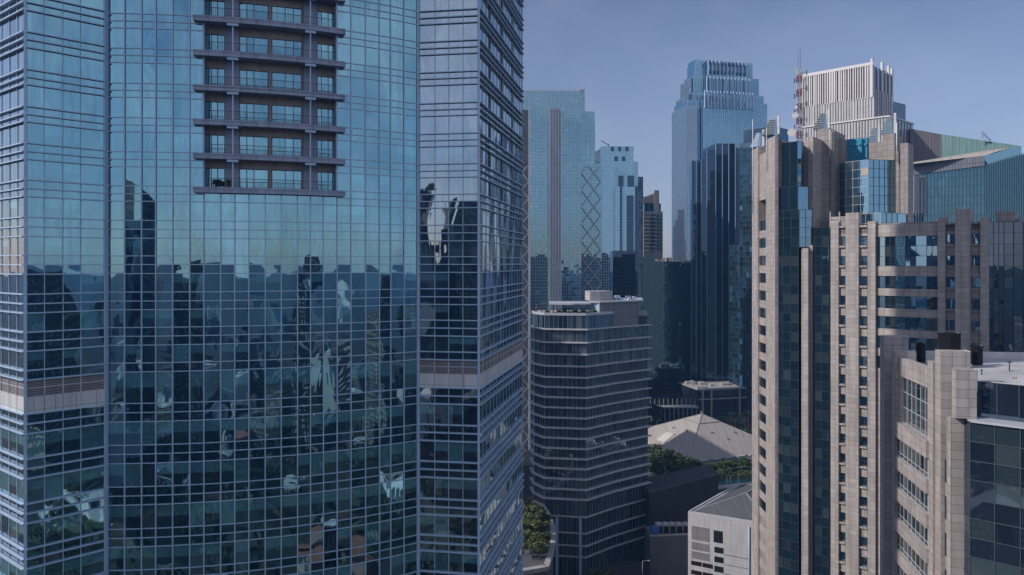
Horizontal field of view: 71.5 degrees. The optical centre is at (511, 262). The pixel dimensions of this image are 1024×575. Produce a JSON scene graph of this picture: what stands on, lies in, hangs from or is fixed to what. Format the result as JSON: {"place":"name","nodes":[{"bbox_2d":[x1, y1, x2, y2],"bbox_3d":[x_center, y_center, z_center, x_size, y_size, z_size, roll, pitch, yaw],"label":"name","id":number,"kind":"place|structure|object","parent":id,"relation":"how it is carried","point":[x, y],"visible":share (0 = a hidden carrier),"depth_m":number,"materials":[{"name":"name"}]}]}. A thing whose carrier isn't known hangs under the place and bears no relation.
{"place":"outdoors","nodes":[
{"label":"outdoors","id":0,"kind":"place"},
{"bbox_2d":[0,0,523,574],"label":"glass tower","id":1,"kind":"structure","parent":0,"point":[296,348],"depth_m":74.86,"materials":[{"name":"blue glass"}]},
{"bbox_2d":[205,168,224,186],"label":"window","id":2,"kind":"structure","parent":1,"relation":"in","point":[211,173],"depth_m":74.64,"materials":[{"name":"blue glass"}]},
{"bbox_2d":[205,134,224,152],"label":"window","id":3,"kind":"structure","parent":1,"relation":"in","point":[209,139],"depth_m":74.64,"materials":[{"name":"blue glass"}]},
{"bbox_2d":[205,101,224,118],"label":"window","id":4,"kind":"structure","parent":1,"relation":"in","point":[209,105],"depth_m":74.64,"materials":[{"name":"blue glass"}]},
{"bbox_2d":[205,68,224,84],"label":"window","id":5,"kind":"structure","parent":1,"relation":"in","point":[208,71],"depth_m":74.64,"materials":[{"name":"blue glass"}]},
{"bbox_2d":[205,34,224,49],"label":"window","id":6,"kind":"structure","parent":1,"relation":"in","point":[216,38],"depth_m":74.64,"materials":[{"name":"blue glass"}]},
{"bbox_2d":[205,0,224,15],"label":"window","id":7,"kind":"structure","parent":1,"relation":"in","point":[208,3],"depth_m":74.64,"materials":[{"name":"blue glass"}]},
{"bbox_2d":[240,169,267,187],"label":"window","id":8,"kind":"structure","parent":1,"relation":"in","point":[249,174],"depth_m":75.54,"materials":[{"name":"blue glass"}]},
{"bbox_2d":[240,136,267,154],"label":"window","id":9,"kind":"structure","parent":1,"relation":"in","point":[257,141],"depth_m":75.60,"materials":[{"name":"blue glass"}]},
{"bbox_2d":[240,103,267,121],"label":"window","id":10,"kind":"structure","parent":1,"relation":"in","point":[244,107],"depth_m":75.54,"materials":[{"name":"blue glass"}]},
{"bbox_2d":[240,70,267,87],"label":"window","id":11,"kind":"structure","parent":1,"relation":"in","point":[258,75],"depth_m":75.60,"materials":[{"name":"blue glass"}]},
{"bbox_2d":[240,36,267,52],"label":"window","id":12,"kind":"structure","parent":1,"relation":"in","point":[243,39],"depth_m":75.58,"materials":[{"name":"blue glass"}]},
{"bbox_2d":[240,3,267,19],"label":"window","id":13,"kind":"structure","parent":1,"relation":"in","point":[245,6],"depth_m":75.60,"materials":[{"name":"blue glass"}]},
{"bbox_2d":[272,170,301,188],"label":"window","id":14,"kind":"structure","parent":1,"relation":"in","point":[281,175],"depth_m":76.54,"materials":[{"name":"blue glass"}]},
{"bbox_2d":[272,137,301,155],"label":"window","id":15,"kind":"structure","parent":1,"relation":"in","point":[276,141],"depth_m":76.56,"materials":[{"name":"blue glass"}]},
{"bbox_2d":[272,105,301,123],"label":"window","id":16,"kind":"structure","parent":1,"relation":"in","point":[281,110],"depth_m":76.56,"materials":[{"name":"blue glass"}]},
{"bbox_2d":[272,72,301,89],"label":"window","id":17,"kind":"structure","parent":1,"relation":"in","point":[286,77],"depth_m":76.56,"materials":[{"name":"blue glass"}]},
{"bbox_2d":[272,39,301,56],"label":"window","id":18,"kind":"structure","parent":1,"relation":"in","point":[276,42],"depth_m":76.56,"materials":[{"name":"blue glass"}]},
{"bbox_2d":[272,6,301,22],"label":"window","id":19,"kind":"structure","parent":1,"relation":"in","point":[277,9],"depth_m":76.56,"materials":[{"name":"blue glass"}]},
{"bbox_2d":[318,172,334,190],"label":"window","id":20,"kind":"structure","parent":1,"relation":"in","point":[328,177],"depth_m":78.07,"materials":[{"name":"blue glass"}]},
{"bbox_2d":[318,140,334,157],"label":"window","id":21,"kind":"structure","parent":1,"relation":"in","point":[322,144],"depth_m":78.07,"materials":[{"name":"blue glass"}]},
{"bbox_2d":[318,108,334,125],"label":"window","id":22,"kind":"structure","parent":1,"relation":"in","point":[322,112],"depth_m":78.07,"materials":[{"name":"blue glass"}]},
{"bbox_2d":[318,76,334,92],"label":"window","id":23,"kind":"structure","parent":1,"relation":"in","point":[330,81],"depth_m":78.07,"materials":[{"name":"blue glass"}]},
{"bbox_2d":[318,43,334,59],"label":"window","id":24,"kind":"structure","parent":1,"relation":"in","point":[321,47],"depth_m":78.07,"materials":[{"name":"blue glass"}]},
{"bbox_2d":[318,11,334,26],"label":"window","id":25,"kind":"structure","parent":1,"relation":"in","point":[327,15],"depth_m":78.07,"materials":[{"name":"blue glass"}]},
{"bbox_2d":[600,561,646,574],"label":"road","id":26,"kind":"structure","parent":0,"point":[627,568],"depth_m":255.88,"materials":[{"name":"grey asphalt"}]},
{"bbox_2d":[523,416,751,574],"bbox_3d":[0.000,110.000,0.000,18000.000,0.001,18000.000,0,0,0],"label":"ground","id":27,"kind":"structure","parent":0,"point":[527,472],"depth_m":396.00,"materials":[{"name":"grey concrete"}]},
{"bbox_2d":[523,500,555,574],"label":"pool podium","id":28,"kind":"object","parent":27,"relation":"on","point":[535,565],"visible":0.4,"depth_m":203.43,"materials":[{"name":"concrete"}]},
{"bbox_2d":[523,520,531,531],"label":"garden tree","id":29,"kind":"object","parent":28,"relation":"on","point":[526,525],"visible":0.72,"depth_m":213.22,"materials":[{"name":"green plant"}]},
{"bbox_2d":[523,531,531,554],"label":"garden tree","id":30,"kind":"object","parent":28,"relation":"on","point":[526,535],"visible":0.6,"depth_m":204.18,"materials":[{"name":"green plant"}]},
{"bbox_2d":[523,504,536,514],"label":"garden tree","id":31,"kind":"object","parent":28,"relation":"on","point":[528,509],"visible":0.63,"depth_m":225.42,"materials":[{"name":"green plant"}]},
{"bbox_2d":[523,536,539,558],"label":"garden tree","id":32,"kind":"object","parent":28,"relation":"on","point":[530,543],"visible":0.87,"depth_m":202.02,"materials":[{"name":"green plant"}]},
{"bbox_2d":[525,512,541,520],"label":"garden tree","id":33,"kind":"object","parent":28,"relation":"on","point":[531,516],"visible":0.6,"depth_m":219.19,"materials":[{"name":"green plant"}]},
{"bbox_2d":[529,519,542,531],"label":"garden tree","id":34,"kind":"object","parent":28,"relation":"on","point":[536,525],"visible":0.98,"depth_m":213.00,"materials":[{"name":"green plant"}]},
{"bbox_2d":[533,541,547,559],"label":"garden tree","id":35,"kind":"object","parent":28,"relation":"on","point":[540,546],"visible":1,"depth_m":200.07,"materials":[{"name":"green plant"}]},
{"bbox_2d":[535,531,547,551],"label":"garden tree","id":36,"kind":"object","parent":28,"relation":"on","point":[542,537],"visible":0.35,"depth_m":206.58,"materials":[{"name":"green plant"}]},
{"bbox_2d":[523,88,601,450],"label":"diagrid tower","id":37,"kind":"structure","parent":27,"relation":"on","point":[562,216],"depth_m":421.86,"materials":[{"name":"glass"}]},
{"bbox_2d":[529,290,651,574],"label":"ledged building","id":38,"kind":"structure","parent":27,"relation":"on","point":[589,459],"depth_m":254.79,"materials":[{"name":"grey glass"}]},
{"bbox_2d":[590,567,614,574],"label":"garden tree","id":39,"kind":"object","parent":27,"relation":"on","point":[596,571],"visible":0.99,"depth_m":235.29,"materials":[{"name":"green plant"}]},
{"bbox_2d":[595,141,642,309],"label":"stepped tower","id":40,"kind":"structure","parent":27,"relation":"on","point":[622,205],"depth_m":518.03,"materials":[{"name":"blue glass"}]},
{"bbox_2d":[610,251,634,297],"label":"dark block","id":41,"kind":"structure","parent":27,"relation":"on","point":[622,274],"depth_m":452.03,"materials":[{"name":"blue glass"}]},
{"bbox_2d":[653,414,664,424],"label":"garden tree","id":42,"kind":"object","parent":27,"relation":"on","point":[660,417],"visible":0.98,"depth_m":476.93,"materials":[{"name":"green plant"}]},
{"bbox_2d":[643,257,689,400],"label":"glass block","id":43,"kind":"structure","parent":27,"relation":"on","point":[666,294],"depth_m":566.02,"materials":[{"name":"glass"}]},
{"bbox_2d":[645,526,687,574],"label":"service podium","id":44,"kind":"object","parent":27,"relation":"on","point":[666,553],"visible":0.66,"depth_m":246.99,"materials":[{"name":"concrete"}]},
{"bbox_2d":[668,522,675,532],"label":"chiller unit","id":45,"kind":"object","parent":44,"relation":"on","point":[672,527],"visible":0.94,"depth_m":249.15,"materials":[{"name":"metal"}]},
{"bbox_2d":[675,522,682,532],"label":"chiller unit","id":46,"kind":"object","parent":44,"relation":"on","point":[679,527],"visible":0.96,"depth_m":249.15,"materials":[{"name":"metal"}]},
{"bbox_2d":[660,391,681,400],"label":"garden tree","id":47,"kind":"object","parent":27,"relation":"on","point":[676,397],"visible":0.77,"depth_m":526.62,"materials":[{"name":"green plant"}]},
{"bbox_2d":[648,399,698,420],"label":"canopy pavilion","id":48,"kind":"structure","parent":27,"relation":"on","point":[674,410],"depth_m":500.00,"materials":[{"name":"grey glass"}]},
{"bbox_2d":[646,465,718,525],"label":"dark podium","id":49,"kind":"object","parent":27,"relation":"on","point":[675,496],"visible":0.61,"depth_m":273.61,"materials":[{"name":"concrete"}]},
{"bbox_2d":[648,412,751,464],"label":"pyramid hall","id":50,"kind":"structure","parent":27,"relation":"on","point":[704,439],"depth_m":402.51,"materials":[{"name":"concrete"}]},
{"bbox_2d":[648,465,751,493],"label":"garden terrace","id":51,"kind":"structure","parent":27,"relation":"on","point":[742,477],"depth_m":317.68,"materials":[{"name":"plant"}]},
{"bbox_2d":[648,443,663,474],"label":"garden tree","id":52,"kind":"object","parent":51,"relation":"on","point":[656,447],"visible":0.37,"depth_m":317.90,"materials":[{"name":"green plant"}]},
{"bbox_2d":[648,454,664,475],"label":"garden tree","id":53,"kind":"object","parent":51,"relation":"on","point":[653,466],"visible":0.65,"depth_m":303.34,"materials":[{"name":"green plant"}]},
{"bbox_2d":[650,450,668,462],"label":"garden tree","id":54,"kind":"object","parent":51,"relation":"on","point":[658,453],"visible":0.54,"depth_m":310.91,"materials":[{"name":"green plant"}]},
{"bbox_2d":[655,459,676,474],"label":"garden tree","id":55,"kind":"object","parent":51,"relation":"on","point":[668,466],"visible":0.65,"depth_m":298.39,"materials":[{"name":"green plant"}]},
{"bbox_2d":[664,448,682,462],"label":"garden tree","id":56,"kind":"object","parent":51,"relation":"on","point":[671,456],"visible":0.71,"depth_m":319.03,"materials":[{"name":"green plant"}]},
{"bbox_2d":[668,461,687,472],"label":"garden tree","id":57,"kind":"object","parent":51,"relation":"on","point":[681,466],"visible":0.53,"depth_m":299.24,"materials":[{"name":"green plant"}]},
{"bbox_2d":[675,455,692,468],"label":"garden tree","id":58,"kind":"object","parent":51,"relation":"on","point":[683,459],"visible":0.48,"depth_m":318.23,"materials":[{"name":"green plant"}]},
{"bbox_2d":[717,459,728,471],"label":"garden tree","id":59,"kind":"object","parent":51,"relation":"on","point":[723,463],"visible":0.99,"depth_m":319.88,"materials":[{"name":"green plant"}]},
{"bbox_2d":[718,479,751,484],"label":"water channel","id":60,"kind":"object","parent":51,"relation":"on","point":[739,481],"visible":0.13,"depth_m":307.12,"materials":[{"name":"teal liquid"}]},
{"bbox_2d":[727,460,742,469],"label":"garden tree","id":61,"kind":"object","parent":51,"relation":"on","point":[733,464],"visible":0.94,"depth_m":323.16,"materials":[{"name":"green plant"}]},
{"bbox_2d":[739,457,751,468],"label":"garden tree","id":62,"kind":"object","parent":51,"relation":"on","point":[745,461],"visible":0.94,"depth_m":325.35,"materials":[{"name":"green plant"}]},
{"bbox_2d":[679,380,746,417],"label":"colonnade building","id":63,"kind":"structure","parent":27,"relation":"on","point":[719,398],"depth_m":508.67,"materials":[{"name":"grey glass"}]},
{"bbox_2d":[689,143,738,380],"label":"dark ribbed tower","id":64,"kind":"structure","parent":27,"relation":"on","point":[713,203],"depth_m":540.84,"materials":[{"name":"blue glass"}]},
{"bbox_2d":[672,59,766,262],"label":"tall tower","id":65,"kind":"structure","parent":27,"relation":"on","point":[720,102],"depth_m":623.09,"materials":[{"name":"blue glass"}]},
{"bbox_2d":[729,127,787,416],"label":"grey banded tower","id":66,"kind":"structure","parent":27,"relation":"on","point":[740,314],"depth_m":510.55,"materials":[{"name":"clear glass"}]},
{"bbox_2d":[914,175,926,221],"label":"ribbed annex","id":67,"kind":"object","parent":27,"relation":"on","point":[920,196],"visible":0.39,"depth_m":293.09,"materials":[{"name":"concrete"}]},
{"bbox_2d":[880,335,1023,574],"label":"stone annex","id":68,"kind":"object","parent":27,"relation":"on","point":[951,462],"visible":1,"depth_m":77.93,"materials":[{"name":"stone"}]},
{"bbox_2d":[897,439,928,478],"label":"window","id":69,"kind":"structure","parent":68,"relation":"in","point":[916,460],"depth_m":86.48,"materials":[{"name":"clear glass"}]},
{"bbox_2d":[897,471,928,513],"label":"window","id":70,"kind":"structure","parent":68,"relation":"in","point":[916,494],"depth_m":86.48,"materials":[{"name":"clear glass"}]},
{"bbox_2d":[897,502,928,548],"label":"window","id":71,"kind":"structure","parent":68,"relation":"in","point":[915,526],"depth_m":86.48,"materials":[{"name":"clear glass"}]},
{"bbox_2d":[897,533,928,574],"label":"window","id":72,"kind":"structure","parent":68,"relation":"in","point":[903,546],"depth_m":86.80,"materials":[{"name":"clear glass"}]},
{"bbox_2d":[903,377,926,436],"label":"window","id":73,"kind":"structure","parent":68,"relation":"in","point":[915,395],"depth_m":87.20,"materials":[{"name":"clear glass"}]},
{"bbox_2d":[916,342,926,363],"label":"water tank","id":74,"kind":"object","parent":68,"relation":"on","point":[921,352],"visible":0.95,"depth_m":94.20,"materials":[{"name":"black plastic"}]},
{"bbox_2d":[937,332,961,349],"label":"water tank","id":75,"kind":"object","parent":68,"relation":"on","point":[949,340],"visible":0.59,"depth_m":89.40,"materials":[{"name":"black plastic"}]},
{"bbox_2d":[970,345,983,365],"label":"water tank","id":76,"kind":"object","parent":68,"relation":"on","point":[976,355],"visible":0.94,"depth_m":91.63,"materials":[{"name":"black metal"}]},
{"bbox_2d":[908,129,1023,222],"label":"slanted roof building","id":77,"kind":"structure","parent":27,"relation":"on","point":[981,178],"depth_m":288.11,"materials":[{"name":"teal glass"}]},
{"bbox_2d":[643,190,662,259],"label":"brown tower","id":78,"kind":"structure","parent":0,"point":[652,230],"depth_m":613.25,"materials":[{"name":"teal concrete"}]},
{"bbox_2d":[688,483,751,574],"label":"white building","id":79,"kind":"structure","parent":0,"point":[719,533],"depth_m":226.75,"materials":[{"name":"concrete"}]},
{"bbox_2d":[714,530,722,543],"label":"window","id":80,"kind":"structure","parent":79,"relation":"in","point":[718,535],"depth_m":225.41,"materials":[{"name":"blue glass"}]},
{"bbox_2d":[523,0,1023,258],"label":"sky","id":81,"kind":"structure","parent":0,"point":[957,65],"materials":[{"name":"blue"}]},
{"bbox_2d":[802,58,913,142],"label":"white ribbed tower","id":82,"kind":"structure","parent":0,"point":[857,100],"depth_m":336.59,"materials":[{"name":"concrete"}]},
{"bbox_2d":[750,109,1023,574],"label":"stone tower","id":83,"kind":"structure","parent":0,"point":[852,261],"depth_m":148.25,"materials":[{"name":"grey stone"}]},
{"bbox_2d":[787,48,806,141],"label":"lattice mast","id":84,"kind":"object","parent":83,"relation":"on","point":[791,132],"visible":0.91,"depth_m":174.55,"materials":[{"name":"metal"}]},
{"bbox_2d":[860,276,867,285],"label":"window","id":85,"kind":"structure","parent":83,"relation":"in","point":[863,279],"depth_m":142.97,"materials":[{"name":"blue glass"}]},
{"bbox_2d":[860,296,867,305],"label":"window","id":86,"kind":"structure","parent":83,"relation":"in","point":[863,299],"depth_m":142.97,"materials":[{"name":"blue glass"}]},
{"bbox_2d":[860,316,867,325],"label":"window","id":87,"kind":"structure","parent":83,"relation":"in","point":[863,319],"depth_m":142.97,"materials":[{"name":"blue glass"}]},
{"bbox_2d":[860,336,867,345],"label":"window","id":88,"kind":"structure","parent":83,"relation":"in","point":[863,339],"depth_m":142.97,"materials":[{"name":"blue glass"}]},
{"bbox_2d":[860,356,867,365],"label":"window","id":89,"kind":"structure","parent":83,"relation":"in","point":[863,360],"depth_m":143.00,"materials":[{"name":"blue glass"}]},
{"bbox_2d":[860,376,867,385],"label":"window","id":90,"kind":"structure","parent":83,"relation":"in","point":[863,380],"depth_m":143.00,"materials":[{"name":"blue glass"}]},
{"bbox_2d":[860,396,867,405],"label":"window","id":91,"kind":"structure","parent":83,"relation":"in","point":[863,400],"depth_m":143.00,"materials":[{"name":"blue glass"}]},
{"bbox_2d":[860,496,867,506],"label":"window","id":92,"kind":"structure","parent":83,"relation":"in","point":[863,500],"depth_m":142.97,"materials":[{"name":"blue glass"}]},
{"bbox_2d":[877,235,937,265],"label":"ribbon window","id":93,"kind":"structure","parent":83,"relation":"in","point":[891,250],"depth_m":137.39,"materials":[{"name":"blue glass"}]},
{"bbox_2d":[877,276,937,288],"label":"ribbon window","id":94,"kind":"structure","parent":83,"relation":"in","point":[894,282],"depth_m":137.29,"materials":[{"name":"blue glass"}]},
{"bbox_2d":[877,295,937,309],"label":"ribbon window","id":95,"kind":"structure","parent":83,"relation":"in","point":[896,302],"depth_m":137.39,"materials":[{"name":"blue glass"}]},
{"bbox_2d":[877,316,937,330],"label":"ribbon window","id":96,"kind":"structure","parent":83,"relation":"in","point":[888,322],"depth_m":137.39,"materials":[{"name":"blue glass"}]},
{"bbox_2d":[877,335,937,350],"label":"ribbon window","id":97,"kind":"structure","parent":83,"relation":"in","point":[932,344],"depth_m":136.05,"materials":[{"name":"blue glass"}]},
{"bbox_2d":[946,234,954,243],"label":"window","id":98,"kind":"structure","parent":83,"relation":"in","point":[950,237],"depth_m":133.23,"materials":[{"name":"blue glass"}]},
{"bbox_2d":[946,255,954,265],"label":"window","id":99,"kind":"structure","parent":83,"relation":"in","point":[950,259],"depth_m":133.13,"materials":[{"name":"blue glass"}]},
{"bbox_2d":[946,298,954,308],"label":"window","id":100,"kind":"structure","parent":83,"relation":"in","point":[950,302],"depth_m":133.19,"materials":[{"name":"blue glass"}]},
{"bbox_2d":[947,277,954,286],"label":"window","id":101,"kind":"structure","parent":83,"relation":"in","point":[950,280],"depth_m":133.15,"materials":[{"name":"blue glass"}]},
{"bbox_2d":[947,320,954,329],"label":"window","id":102,"kind":"structure","parent":83,"relation":"in","point":[950,323],"depth_m":133.15,"materials":[{"name":"blue glass"}]},
{"bbox_2d":[972,233,979,243],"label":"window","id":103,"kind":"structure","parent":83,"relation":"in","point":[975,236],"depth_m":130.54,"materials":[{"name":"blue glass"}]},
{"bbox_2d":[972,255,979,265],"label":"window","id":104,"kind":"structure","parent":83,"relation":"in","point":[975,258],"depth_m":130.54,"materials":[{"name":"blue glass"}]},
{"bbox_2d":[972,277,979,287],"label":"window","id":105,"kind":"structure","parent":83,"relation":"in","point":[975,280],"depth_m":130.54,"materials":[{"name":"blue glass"}]},
{"bbox_2d":[972,299,979,309],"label":"window","id":106,"kind":"structure","parent":83,"relation":"in","point":[975,302],"depth_m":130.54,"materials":[{"name":"blue glass"}]},
{"bbox_2d":[972,321,979,331],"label":"window","id":107,"kind":"structure","parent":83,"relation":"in","point":[975,324],"depth_m":130.52,"materials":[{"name":"blue glass"}]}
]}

